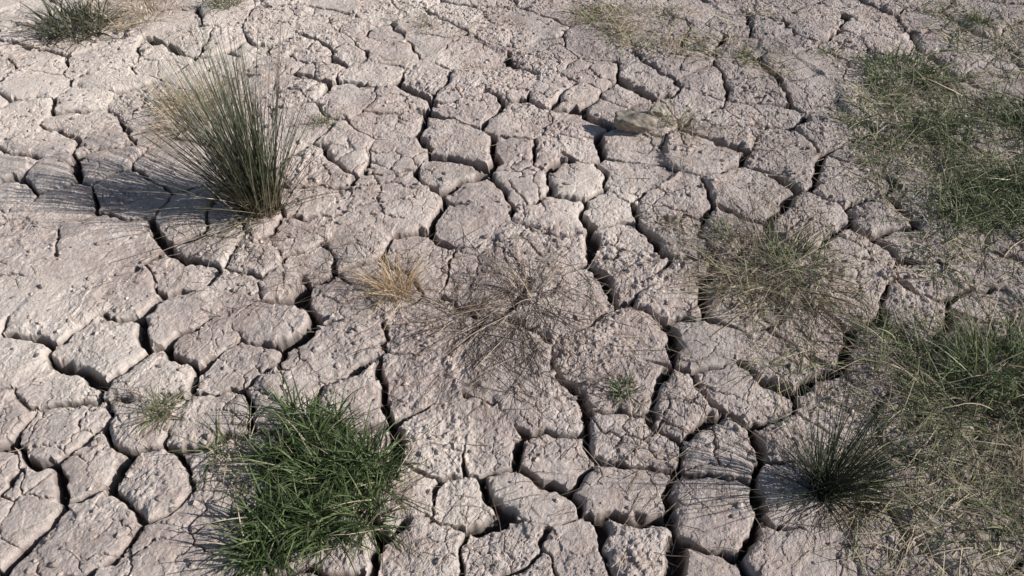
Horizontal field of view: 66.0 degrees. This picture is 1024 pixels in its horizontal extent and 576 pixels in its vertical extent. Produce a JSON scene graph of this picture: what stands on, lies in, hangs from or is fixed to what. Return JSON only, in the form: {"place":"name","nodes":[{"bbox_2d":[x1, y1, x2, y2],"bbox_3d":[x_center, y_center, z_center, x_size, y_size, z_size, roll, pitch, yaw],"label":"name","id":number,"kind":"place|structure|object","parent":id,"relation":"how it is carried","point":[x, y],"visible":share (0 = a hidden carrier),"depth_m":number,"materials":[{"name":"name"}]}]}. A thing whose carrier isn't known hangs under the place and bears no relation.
{"place":"outdoors","nodes":[
{"label":"outdoors","id":0,"kind":"place"},
{"bbox_2d":[0,0,1023,575],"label":"ground","id":1,"kind":"structure","parent":0,"point":[60,206],"depth_m":2.32,"materials":[{"name":"grey soil"}]},
{"bbox_2d":[1,0,144,54],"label":"grass tuft","id":2,"kind":"object","parent":1,"relation":"on","point":[82,17],"visible":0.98,"depth_m":3.34,"materials":[{"name":"green plant"}]},
{"bbox_2d":[91,374,144,408],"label":"grass sprig","id":3,"kind":"object","parent":1,"relation":"on","point":[119,393],"depth_m":2.00,"materials":[{"name":"plant"}]},
{"bbox_2d":[59,0,195,44],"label":"dry grass tuft","id":4,"kind":"object","parent":1,"relation":"on","point":[140,13],"visible":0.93,"depth_m":3.45,"materials":[{"name":"plant"}]},
{"bbox_2d":[108,379,199,452],"bbox_3d":[-0.870,0.283,1.937,0.234,0.097,0.188,-34,54,-29],"label":"grass tuft","id":5,"kind":"object","parent":1,"relation":"on","point":[156,410],"visible":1,"depth_m":1.95,"materials":[{"name":"green plant"}]},
{"bbox_2d":[119,52,259,153],"bbox_3d":[-1.162,-0.726,2.896,0.511,0.206,0.671,0,45,0],"label":"dry grass tuft","id":6,"kind":"object","parent":1,"relation":"on","point":[182,96],"visible":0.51,"depth_m":2.91,"materials":[{"name":"plant"}]},
{"bbox_2d":[190,0,243,11],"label":"grass tuft","id":7,"kind":"object","parent":1,"relation":"on","point":[233,3],"visible":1,"depth_m":3.50,"materials":[{"name":"green plant"}]},
{"bbox_2d":[71,6,386,263],"bbox_3d":[-0.857,-0.464,2.327,0.859,0.648,0.812,18,48,17],"label":"rush tussock","id":8,"kind":"object","parent":1,"relation":"on","point":[255,191],"visible":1,"depth_m":2.38,"materials":[{"name":"green plant"}]},
{"bbox_2d":[166,362,447,575],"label":"green grass tuft","id":9,"kind":"object","parent":1,"relation":"on","point":[307,466],"visible":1,"depth_m":1.78,"materials":[{"name":"green plant"}]},
{"bbox_2d":[289,104,340,129],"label":"grass sprig","id":10,"kind":"object","parent":1,"relation":"on","point":[324,118],"depth_m":2.85,"materials":[{"name":"green plant"}]},
{"bbox_2d":[326,236,446,328],"bbox_3d":[-0.339,-0.038,2.214,0.382,0.167,0.366,-29,52,-26],"label":"orange dry tuft","id":11,"kind":"object","parent":1,"relation":"on","point":[388,282],"visible":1,"depth_m":2.25,"materials":[{"name":"plant"}]},
{"bbox_2d":[410,7,438,33],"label":"grass sprig","id":12,"kind":"object","parent":1,"relation":"on","point":[424,23],"depth_m":3.39,"materials":[{"name":"beige plant"}]},
{"bbox_2d":[341,216,650,458],"bbox_3d":[-0.051,0.056,2.159,0.883,0.174,0.926,0,45,0],"label":"dry grass tuft","id":13,"kind":"object","parent":1,"relation":"on","point":[477,315],"visible":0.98,"depth_m":2.17,"materials":[{"name":"plant"}]},
{"bbox_2d":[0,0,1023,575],"bbox_3d":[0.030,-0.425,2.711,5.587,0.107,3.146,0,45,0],"label":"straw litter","id":14,"kind":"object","parent":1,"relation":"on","point":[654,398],"visible":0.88,"depth_m":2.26,"materials":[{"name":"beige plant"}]},
{"bbox_2d":[0,0,1023,575],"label":"soil crumbs","id":15,"kind":"object","parent":1,"relation":"on","point":[446,446],"visible":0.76,"depth_m":2.36,"materials":[{"name":"grey soil"}]},
{"bbox_2d":[574,362,644,418],"bbox_3d":[0.231,0.258,2.006,0.204,0.039,0.200,-20,48,-19],"label":"green sprout","id":16,"kind":"object","parent":1,"relation":"on","point":[619,394],"visible":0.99,"depth_m":2.00,"materials":[{"name":"green plant"}]},
{"bbox_2d":[613,109,657,132],"bbox_3d":[0.440,-0.587,2.813,0.155,0.084,0.080,13,46,13],"label":"stone","id":17,"kind":"object","parent":1,"relation":"on","point":[627,120],"visible":1,"depth_m":2.79,"materials":[{"name":"stone"}]},
{"bbox_2d":[648,102,667,118],"bbox_3d":[0.536,-0.640,2.873,0.085,0.068,0.050,-26,51,-24],"label":"stone","id":18,"kind":"object","parent":1,"relation":"on","point":[658,106],"visible":0.82,"depth_m":2.86,"materials":[{"name":"stone"}]},
{"bbox_2d":[643,89,719,142],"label":"grass tuft","id":19,"kind":"object","parent":1,"relation":"on","point":[679,121],"visible":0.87,"depth_m":2.85,"materials":[{"name":"beige plant"}]},
{"bbox_2d":[703,211,752,247],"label":"grass sprig","id":20,"kind":"object","parent":1,"relation":"on","point":[732,235],"depth_m":2.41,"materials":[{"name":"green plant"}]},
{"bbox_2d":[730,36,766,63],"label":"grass sprig","id":21,"kind":"object","parent":1,"relation":"on","point":[744,53],"depth_m":3.22,"materials":[{"name":"green plant"}]},
{"bbox_2d":[654,184,916,384],"bbox_3d":[0.776,-0.059,2.274,0.798,0.135,0.804,0,45,0],"label":"mixed grass tuft","id":22,"kind":"object","parent":1,"relation":"on","point":[763,252],"visible":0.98,"depth_m":2.29,"materials":[{"name":"plant"}]},
{"bbox_2d":[555,0,1023,82],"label":"grass mat","id":23,"kind":"object","parent":1,"relation":"on","point":[621,20],"depth_m":3.33,"materials":[{"name":"plant"}]},
{"bbox_2d":[628,191,1023,575],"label":"grass mat","id":24,"kind":"object","parent":1,"relation":"on","point":[982,490],"depth_m":1.92,"materials":[{"name":"plant"}]},
{"bbox_2d":[813,38,850,62],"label":"grass sprig","id":25,"kind":"object","parent":1,"relation":"on","point":[824,50],"depth_m":3.23,"materials":[{"name":"plant"}]},
{"bbox_2d":[718,341,976,567],"bbox_3d":[0.723,0.340,1.718,0.540,0.318,0.506,23,49,22],"label":"rush tuft","id":26,"kind":"object","parent":1,"relation":"on","point":[840,484],"visible":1,"depth_m":1.76,"materials":[{"name":"green plant"}]},
{"bbox_2d":[819,102,880,132],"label":"grass sprig","id":27,"kind":"object","parent":1,"relation":"on","point":[860,122],"depth_m":2.85,"materials":[{"name":"green plant"}]},
{"bbox_2d":[837,33,958,102],"bbox_3d":[1.510,-0.874,3.072,0.456,0.161,0.484,-34,54,-29],"label":"green grass tuft","id":28,"kind":"object","parent":1,"relation":"on","point":[868,61],"visible":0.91,"depth_m":3.09,"materials":[{"name":"green plant"}]},
{"bbox_2d":[806,28,1023,312],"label":"grass mat","id":29,"kind":"object","parent":1,"relation":"on","point":[996,185],"depth_m":2.72,"materials":[{"name":"green plant"}]},
{"bbox_2d":[826,270,1023,520],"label":"green grass tuft","id":30,"kind":"object","parent":1,"relation":"on","point":[1008,352],"visible":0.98,"depth_m":1.99,"materials":[{"name":"green plant"}]},
{"bbox_2d":[957,6,1006,27],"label":"grass sprig","id":31,"kind":"object","parent":1,"relation":"on","point":[975,15],"depth_m":3.39,"materials":[{"name":"green plant"}]}
]}

